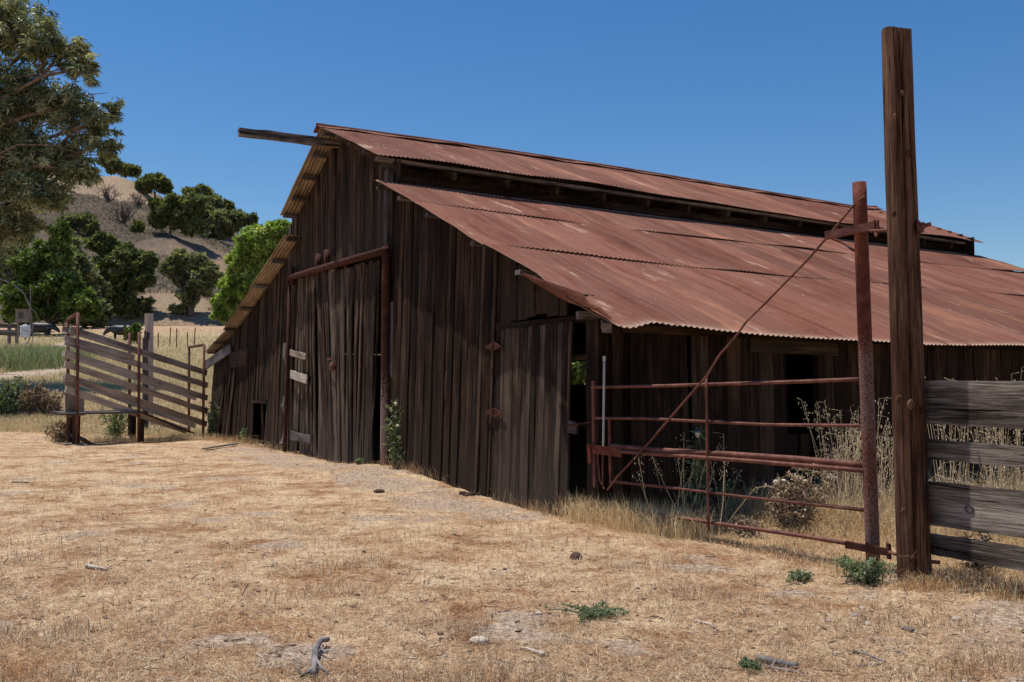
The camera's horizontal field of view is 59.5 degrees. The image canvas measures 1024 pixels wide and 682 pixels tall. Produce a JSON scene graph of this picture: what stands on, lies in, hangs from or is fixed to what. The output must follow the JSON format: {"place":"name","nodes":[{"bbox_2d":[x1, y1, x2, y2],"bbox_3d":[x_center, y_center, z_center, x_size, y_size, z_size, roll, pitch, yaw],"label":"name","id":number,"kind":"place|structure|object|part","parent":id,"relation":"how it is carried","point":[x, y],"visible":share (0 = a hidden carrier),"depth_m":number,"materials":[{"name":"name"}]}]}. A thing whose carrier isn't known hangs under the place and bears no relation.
{"place":"outdoors","nodes":[
{"label":"outdoors","id":0,"kind":"place"},
{"bbox_2d":[0,343,91,379],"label":"dirt path","id":1,"kind":"structure","parent":0,"point":[30,373],"depth_m":55.04,"materials":[{"name":"beige soil"}]},
{"bbox_2d":[0,340,108,372],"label":"green grass","id":2,"kind":"structure","parent":0,"point":[29,358],"depth_m":58.37,"materials":[{"name":"plant"}]},
{"bbox_2d":[0,148,236,325],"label":"hill","id":3,"kind":"structure","parent":0,"point":[163,244],"depth_m":169.91,"materials":[{"name":"beige plant"}]},
{"bbox_2d":[53,211,101,237],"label":"oak tree","id":4,"kind":"object","parent":3,"relation":"on","point":[87,223],"visible":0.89,"depth_m":165.63,"materials":[{"name":"green plant"}]},
{"bbox_2d":[94,182,124,201],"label":"bare shrub","id":5,"kind":"object","parent":3,"relation":"on","point":[106,194],"visible":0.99,"depth_m":198.47,"materials":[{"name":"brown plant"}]},
{"bbox_2d":[96,149,125,177],"bbox_3d":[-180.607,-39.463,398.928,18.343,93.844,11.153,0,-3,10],"label":"oak tree","id":6,"kind":"object","parent":3,"relation":"on","point":[113,167],"visible":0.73,"depth_m":398.26,"materials":[{"name":"green plant"}]},
{"bbox_2d":[107,193,139,223],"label":"bare shrub","id":7,"kind":"object","parent":3,"relation":"on","point":[125,216],"visible":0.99,"depth_m":183.41,"materials":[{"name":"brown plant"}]},
{"bbox_2d":[121,162,142,180],"bbox_3d":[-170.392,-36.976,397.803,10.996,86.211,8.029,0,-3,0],"label":"oak tree","id":8,"kind":"object","parent":3,"relation":"on","point":[132,170],"visible":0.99,"depth_m":398.28,"materials":[{"name":"green plant"}]},
{"bbox_2d":[35,179,239,309],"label":"hill scrub","id":9,"kind":"object","parent":3,"relation":"on","point":[164,283],"visible":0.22,"depth_m":181.01,"materials":[{"name":"plant"}]},
{"bbox_2d":[128,218,146,233],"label":"oak tree","id":10,"kind":"object","parent":3,"relation":"on","point":[138,226],"visible":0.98,"depth_m":176.13,"materials":[{"name":"green plant"}]},
{"bbox_2d":[127,188,151,206],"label":"bare shrub","id":11,"kind":"object","parent":3,"relation":"on","point":[139,203],"visible":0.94,"depth_m":198.47,"materials":[{"name":"grey plant"}]},
{"bbox_2d":[133,172,173,198],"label":"oak tree","id":12,"kind":"object","parent":3,"relation":"on","point":[159,183],"visible":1,"depth_m":224.18,"materials":[{"name":"green plant"}]},
{"bbox_2d":[146,190,208,238],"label":"oak tree","id":13,"kind":"object","parent":3,"relation":"on","point":[173,211],"visible":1,"depth_m":175.51,"materials":[{"name":"green plant"}]},
{"bbox_2d":[156,248,225,316],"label":"oak tree","id":14,"kind":"object","parent":3,"relation":"on","point":[194,276],"visible":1,"depth_m":124.23,"materials":[{"name":"green plant"}]},
{"bbox_2d":[180,183,234,210],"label":"oak tree","id":15,"kind":"object","parent":3,"relation":"on","point":[216,201],"visible":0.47,"depth_m":213.48,"materials":[{"name":"green plant"}]},
{"bbox_2d":[195,203,258,240],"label":"oak tree","id":16,"kind":"object","parent":3,"relation":"on","point":[222,224],"visible":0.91,"depth_m":191.56,"materials":[{"name":"green plant"}]},
{"bbox_2d":[0,324,1023,681],"bbox_3d":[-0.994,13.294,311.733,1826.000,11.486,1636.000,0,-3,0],"label":"ground","id":17,"kind":"structure","parent":0,"point":[388,478],"depth_m":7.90,"materials":[{"name":"beige plant"}]},
{"bbox_2d":[0,375,26,417],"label":"weed","id":18,"kind":"object","parent":17,"relation":"on","point":[9,394],"visible":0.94,"depth_m":34.77,"materials":[{"name":"green plant"}]},
{"bbox_2d":[0,243,28,329],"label":"oak tree","id":19,"kind":"object","parent":17,"relation":"on","point":[7,275],"visible":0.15,"depth_m":105.77,"materials":[{"name":"green plant"}]},
{"bbox_2d":[0,324,31,343],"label":"rail fence","id":20,"kind":"object","parent":17,"relation":"on","point":[8,330],"visible":0.63,"depth_m":84.15,"materials":[{"name":"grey wood"}]},
{"bbox_2d":[14,286,30,339],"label":"utility cabinet","id":21,"kind":"object","parent":17,"relation":"on","point":[22,315],"visible":0.83,"depth_m":82.96,"materials":[{"name":"grey metal"}]},
{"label":"door","id":22,"kind":"part","parent":21,"relation":"part of","materials":[{"name":"grey metal"}]},
{"bbox_2d":[16,383,34,415],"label":"dry stalk","id":23,"kind":"object","parent":17,"relation":"on","point":[24,398],"visible":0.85,"depth_m":35.24,"materials":[{"name":"brown plant"}]},
{"bbox_2d":[20,324,30,337],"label":"white tank","id":24,"kind":"object","parent":17,"relation":"on","point":[25,332],"visible":0.99,"depth_m":81.32,"materials":[{"name":"paint"}]},
{"bbox_2d":[25,382,41,414],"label":"dry stalk","id":25,"kind":"object","parent":17,"relation":"on","point":[34,405],"visible":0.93,"depth_m":35.33,"materials":[{"name":"brown plant"}]},
{"bbox_2d":[30,323,59,336],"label":"cow","id":26,"kind":"object","parent":17,"relation":"on","point":[44,327],"visible":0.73,"depth_m":97.38},
{"bbox_2d":[32,376,58,415],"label":"dry stalk","id":27,"kind":"object","parent":17,"relation":"on","point":[42,407],"visible":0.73,"depth_m":35.45,"materials":[{"name":"brown plant"}]},
{"bbox_2d":[0,219,104,334],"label":"broadleaf tree","id":28,"kind":"object","parent":17,"relation":"on","point":[60,293],"visible":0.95,"depth_m":100.08,"materials":[{"name":"green plant"}]},
{"bbox_2d":[41,388,64,416],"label":"dry stalk","id":29,"kind":"object","parent":17,"relation":"on","point":[53,404],"visible":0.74,"depth_m":35.33,"materials":[{"name":"brown plant"}]},
{"bbox_2d":[43,419,81,441],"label":"weed","id":30,"kind":"object","parent":17,"relation":"on","point":[58,429],"visible":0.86,"depth_m":27.15,"materials":[{"name":"brown plant"}]},
{"bbox_2d":[0,0,125,274],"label":"eucalyptus tree","id":31,"kind":"object","parent":17,"relation":"on","point":[26,97],"visible":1,"depth_m":47.28,"materials":[{"name":"green plant"}]},
{"bbox_2d":[0,277,39,351],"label":"dead branch","id":32,"kind":"object","parent":31,"relation":"hanging from","point":[30,308],"visible":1,"depth_m":44.15,"materials":[{"name":"wood"}]},
{"bbox_2d":[54,232,115,327],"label":"oak tree","id":33,"kind":"object","parent":17,"relation":"on","point":[91,276],"visible":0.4,"depth_m":115.73,"materials":[{"name":"green plant"}]},
{"bbox_2d":[85,563,111,569],"bbox_3d":[-3.626,1.967,7.811,0.229,0.049,0.120,0,-3,0],"label":"bone","id":34,"kind":"object","parent":17,"relation":"on","point":[92,566],"visible":0.99,"depth_m":7.78},
{"bbox_2d":[0,327,222,436],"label":"field grass","id":35,"kind":"structure","parent":17,"relation":"on","point":[92,418],"depth_m":46.27,"materials":[{"name":"plant"}]},
{"bbox_2d":[103,325,131,338],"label":"cow","id":36,"kind":"object","parent":17,"relation":"on","point":[115,330],"visible":0.66,"depth_m":92.54},
{"bbox_2d":[97,405,140,439],"bbox_3d":[-12.883,2.753,29.153,1.232,1.404,1.553,2,-4,-35],"label":"weed","id":37,"kind":"object","parent":17,"relation":"on","point":[116,428],"visible":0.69,"depth_m":29.02,"materials":[{"name":"green plant"}]},
{"bbox_2d":[82,230,161,319],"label":"oak tree","id":38,"kind":"object","parent":17,"relation":"on","point":[126,269],"visible":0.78,"depth_m":123.21,"materials":[{"name":"green plant"}]},
{"bbox_2d":[123,325,126,340],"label":"wooden post","id":39,"kind":"object","parent":17,"relation":"on","point":[125,339],"visible":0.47,"depth_m":90.05,"materials":[{"name":"brown wood"}]},
{"bbox_2d":[47,312,207,444],"bbox_3d":[-11.845,1.256,28.307,2.185,3.827,7.070,-1,-3,22],"label":"loading chute","id":40,"kind":"object","parent":17,"relation":"on","point":[74,411],"visible":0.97,"depth_m":27.09,"materials":[{"name":"brown wood"}]},
{"bbox_2d":[124,322,142,343],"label":"sapling","id":41,"kind":"object","parent":17,"relation":"on","point":[135,329],"visible":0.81,"depth_m":86.06,"materials":[{"name":"green plant"}]},
{"bbox_2d":[142,331,149,427],"bbox_3d":[-13.500,1.478,32.974,0.283,3.714,0.229,0,-3,0],"label":"wooden post","id":42,"kind":"object","parent":17,"relation":"on","point":[146,338],"visible":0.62,"depth_m":32.92,"materials":[{"name":"brown wood"}]},
{"bbox_2d":[145,313,153,423],"bbox_3d":[-13.781,1.089,33.990,0.410,4.277,0.337,0,-3,0],"label":"wooden post","id":43,"kind":"object","parent":17,"relation":"on","point":[148,322],"visible":0.37,"depth_m":33.94,"materials":[{"name":"grey wood"}]},
{"bbox_2d":[203,401,220,436],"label":"weed","id":44,"kind":"object","parent":17,"relation":"on","point":[212,423],"visible":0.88,"depth_m":29.45,"materials":[{"name":"green plant"}]},
{"bbox_2d":[202,443,238,448],"bbox_3d":[-7.734,2.788,23.769,0.146,0.074,1.525,-1,-3,15],"label":"loose plank","id":45,"kind":"object","parent":17,"relation":"on","point":[216,446],"visible":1,"depth_m":23.68,"materials":[{"name":"grey wood"}]},
{"bbox_2d":[238,428,253,442],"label":"weed","id":46,"kind":"object","parent":17,"relation":"on","point":[243,433],"visible":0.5,"depth_m":26.17,"materials":[{"name":"green plant"}]},
{"bbox_2d":[204,218,291,324],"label":"leafy tree","id":47,"kind":"object","parent":17,"relation":"on","point":[246,260],"visible":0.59,"depth_m":61.39,"materials":[{"name":"green plant"}]},
{"bbox_2d":[294,637,329,676],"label":"gnarled branch","id":48,"kind":"object","parent":17,"relation":"on","point":[315,663],"visible":0.99,"depth_m":5.07,"materials":[{"name":"grey wood"}]},
{"bbox_2d":[355,457,363,464],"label":"weed","id":49,"kind":"object","parent":17,"relation":"on","point":[359,460],"visible":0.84,"depth_m":17.22,"materials":[{"name":"green plant"}]},
{"bbox_2d":[373,489,384,492],"bbox_3d":[-1.980,2.235,13.330,0.173,0.060,0.121,0,-3,0],"label":"dung pat","id":50,"kind":"object","parent":17,"relation":"on","point":[378,490],"visible":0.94,"depth_m":13.29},
{"bbox_2d":[381,399,404,467],"bbox_3d":[-1.960,1.694,16.074,0.792,1.330,0.667,0,-3,0],"label":"thistle plant","id":51,"kind":"object","parent":17,"relation":"on","point":[395,447],"visible":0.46,"depth_m":15.99,"materials":[{"name":"green plant"}]},
{"bbox_2d":[459,491,479,495],"bbox_3d":[-0.652,2.256,13.200,0.284,0.101,0.259,3,-4,-39],"label":"dung heap","id":52,"kind":"object","parent":17,"relation":"on","point":[463,493],"visible":0.82,"depth_m":13.15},
{"bbox_2d":[469,636,489,644],"bbox_3d":[-0.203,1.895,5.665,0.134,0.050,0.098,0,-3,0],"label":"stone","id":53,"kind":"object","parent":17,"relation":"on","point":[482,638],"visible":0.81,"depth_m":5.64,"materials":[{"name":"beige stone"}]},
{"bbox_2d":[0,444,1023,681],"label":"debris","id":54,"kind":"object","parent":17,"relation":"on","point":[441,633],"visible":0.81,"depth_m":6.25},
{"bbox_2d":[520,647,544,655],"bbox_3d":[0.124,1.877,5.446,0.043,0.036,0.252,2,-4,-35],"label":"bone","id":55,"kind":"object","parent":17,"relation":"on","point":[539,653],"visible":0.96,"depth_m":5.41},
{"bbox_2d":[568,489,583,511],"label":"weed","id":56,"kind":"object","parent":17,"relation":"on","point":[572,490],"visible":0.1,"depth_m":11.57,"materials":[{"name":"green plant"}]},
{"bbox_2d":[570,552,582,559],"bbox_3d":[0.596,2.007,8.313,0.119,0.089,0.108,0,-3,0],"label":"dung ball","id":57,"kind":"object","parent":17,"relation":"on","point":[578,556],"visible":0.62,"depth_m":8.28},
{"bbox_2d":[572,361,585,384],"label":"leafy bush","id":58,"kind":"object","parent":17,"relation":"on","point":[578,372],"visible":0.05,"depth_m":40.43,"materials":[{"name":"green plant"}]},
{"bbox_2d":[544,600,629,624],"bbox_3d":[0.546,1.921,6.343,0.533,0.179,0.534,2,-4,-37],"label":"weed","id":59,"kind":"object","parent":17,"relation":"on","point":[589,613],"visible":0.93,"depth_m":6.31,"materials":[{"name":"green plant"}]},
{"bbox_2d":[205,123,1023,522],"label":"barn","id":60,"kind":"structure","parent":17,"relation":"on","point":[463,303],"depth_m":15.22,"materials":[{"name":"brown wood"}]},
{"bbox_2d":[287,261,379,463],"bbox_3d":[-4.184,0.475,19.914,0.283,4.369,6.405,2,-3,-28],"label":"sliding door","id":61,"kind":"structure","parent":60,"relation":"in","point":[341,437],"depth_m":19.16,"materials":[{"name":"brown wood"}]},
{"bbox_2d":[485,322,596,517],"bbox_3d":[0.290,1.019,11.954,0.204,2.476,2.838,2,-3,-29],"label":"plank door","id":62,"kind":"structure","parent":60,"relation":"in","point":[533,426],"depth_m":12.00,"materials":[{"name":"brown wood"}]},
{"bbox_2d":[676,425,715,519],"bbox_3d":[2.127,1.605,10.775,0.653,1.290,0.800,0,-3,0],"label":"thistle plant","id":63,"kind":"object","parent":17,"relation":"on","point":[694,482],"visible":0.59,"depth_m":10.65,"materials":[{"name":"green plant"}]},
{"bbox_2d":[632,431,766,532],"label":"wild oats","id":64,"kind":"object","parent":17,"relation":"on","point":[699,483],"visible":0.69,"depth_m":10.19,"materials":[{"name":"beige plant"}]},
{"bbox_2d":[694,619,717,629],"bbox_3d":[1.323,1.918,6.066,0.048,0.030,0.224,2,-4,-37],"label":"bone","id":65,"kind":"object","parent":17,"relation":"on","point":[696,620],"visible":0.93,"depth_m":6.11},
{"bbox_2d":[712,479,746,517],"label":"weed","id":66,"kind":"object","parent":17,"relation":"on","point":[725,485],"visible":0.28,"depth_m":10.91,"materials":[{"name":"green plant"}]},
{"bbox_2d":[587,181,891,562],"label":"pipe gate","id":67,"kind":"structure","parent":17,"relation":"on","point":[867,465],"depth_m":8.32,"materials":[{"name":"metal"}]},
{"bbox_2d":[718,513,764,538],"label":"thistle plant","id":68,"kind":"object","parent":17,"relation":"on","point":[741,532],"visible":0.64,"depth_m":9.69,"materials":[{"name":"beige plant"}]},
{"bbox_2d":[736,656,761,672],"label":"weed","id":69,"kind":"object","parent":17,"relation":"on","point":[746,662],"visible":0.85,"depth_m":5.10,"materials":[{"name":"green plant"}]},
{"bbox_2d":[755,654,803,672],"bbox_3d":[1.546,1.869,5.175,0.305,0.043,0.120,-2,-4,35],"label":"bark piece","id":70,"kind":"object","parent":17,"relation":"on","point":[770,660],"visible":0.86,"depth_m":5.19,"materials":[{"name":"grey wood"}]},
{"bbox_2d":[763,480,814,530],"bbox_3d":[3.027,1.874,9.971,0.512,0.682,0.500,1,-3,-18],"label":"thistle plant","id":71,"kind":"object","parent":17,"relation":"on","point":[778,507],"visible":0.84,"depth_m":9.90,"materials":[{"name":"beige plant"}]},
{"bbox_2d":[785,569,813,582],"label":"weed","id":72,"kind":"object","parent":17,"relation":"on","point":[798,575],"visible":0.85,"depth_m":7.46,"materials":[{"name":"green plant"}]},
{"bbox_2d":[774,463,836,533],"bbox_3d":[3.248,1.766,9.934,0.703,0.868,0.570,-1,-3,21],"label":"thistle plant","id":73,"kind":"object","parent":17,"relation":"on","point":[797,494],"visible":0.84,"depth_m":9.86,"materials":[{"name":"beige plant"}]},
{"bbox_2d":[798,398,893,536],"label":"wild oats","id":74,"kind":"object","parent":17,"relation":"on","point":[848,486],"visible":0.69,"depth_m":10.20,"materials":[{"name":"beige plant"}]},
{"bbox_2d":[833,397,894,540],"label":"wild oats","id":75,"kind":"object","parent":17,"relation":"on","point":[889,466],"visible":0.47,"depth_m":9.63,"materials":[{"name":"beige plant"}]},
{"bbox_2d":[833,553,896,586],"bbox_3d":[2.896,1.939,7.361,0.472,0.355,0.445,-2,-4,33],"label":"weed","id":76,"kind":"object","parent":17,"relation":"on","point":[868,571],"visible":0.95,"depth_m":7.34,"materials":[{"name":"green plant"}]},
{"bbox_2d":[853,649,884,665],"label":"twig","id":77,"kind":"object","parent":17,"relation":"on","point":[872,656],"visible":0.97,"depth_m":5.20,"materials":[{"name":"wood"}]},
{"bbox_2d":[869,26,939,582],"bbox_3d":[3.295,-0.304,7.547,0.387,4.699,0.468,0,-3,0],"label":"tall pole","id":78,"kind":"object","parent":17,"relation":"on","point":[905,228],"visible":0.99,"depth_m":7.40,"materials":[{"name":"brown wood"}]},
{"bbox_2d":[899,626,914,630],"bbox_3d":[2.618,1.899,5.915,0.067,0.023,0.147,0,-3,0],"label":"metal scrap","id":79,"kind":"object","parent":17,"relation":"on","point":[912,629],"visible":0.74,"depth_m":5.89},
{"bbox_2d":[877,461,1023,541],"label":"wild oats","id":80,"kind":"object","parent":17,"relation":"on","point":[962,482],"visible":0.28,"depth_m":8.86,"materials":[{"name":"beige plant"}]},
{"bbox_2d":[927,378,1015,534],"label":"wild oats","id":81,"kind":"object","parent":17,"relation":"on","point":[940,425],"visible":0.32,"depth_m":9.56,"materials":[{"name":"beige plant"}]},
{"bbox_2d":[957,588,989,593],"bbox_3d":[3.612,1.959,6.969,0.329,0.061,0.104,0,-3,4],"label":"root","id":82,"kind":"object","parent":17,"relation":"on","point":[960,592],"visible":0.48,"depth_m":6.98,"materials":[{"name":"brown wood"}]},
{"bbox_2d":[925,380,1023,570],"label":"board fence","id":83,"kind":"object","parent":17,"relation":"on","point":[997,404],"visible":0.98,"depth_m":7.07,"materials":[{"name":"grey wood"}]},
{"bbox_2d":[958,531,999,575],"bbox_3d":[4.080,1.875,7.806,0.427,0.517,0.352,2,-3,-27],"label":"thistle plant","id":84,"kind":"object","parent":17,"relation":"on","point":[983,536],"visible":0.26,"depth_m":7.83,"materials":[{"name":"beige plant"}]},
{"bbox_2d":[966,369,1023,544],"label":"wild oats","id":85,"kind":"object","parent":17,"relation":"on","point":[1005,468],"visible":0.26,"depth_m":9.11,"materials":[{"name":"beige plant"}]},
{"bbox_2d":[0,419,1023,606],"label":"fringe grass","id":86,"kind":"structure","parent":0,"point":[678,527],"depth_m":9.76,"materials":[{"name":"plant"}]},
{"bbox_2d":[0,0,1023,271],"label":"sky","id":87,"kind":"structure","parent":0,"point":[779,96],"materials":[{"name":"blue"}]},
{"bbox_2d":[562,463,1023,608],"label":"tall dry grass","id":88,"kind":"structure","parent":0,"point":[827,515],"depth_m":9.68,"materials":[{"name":"plant"}]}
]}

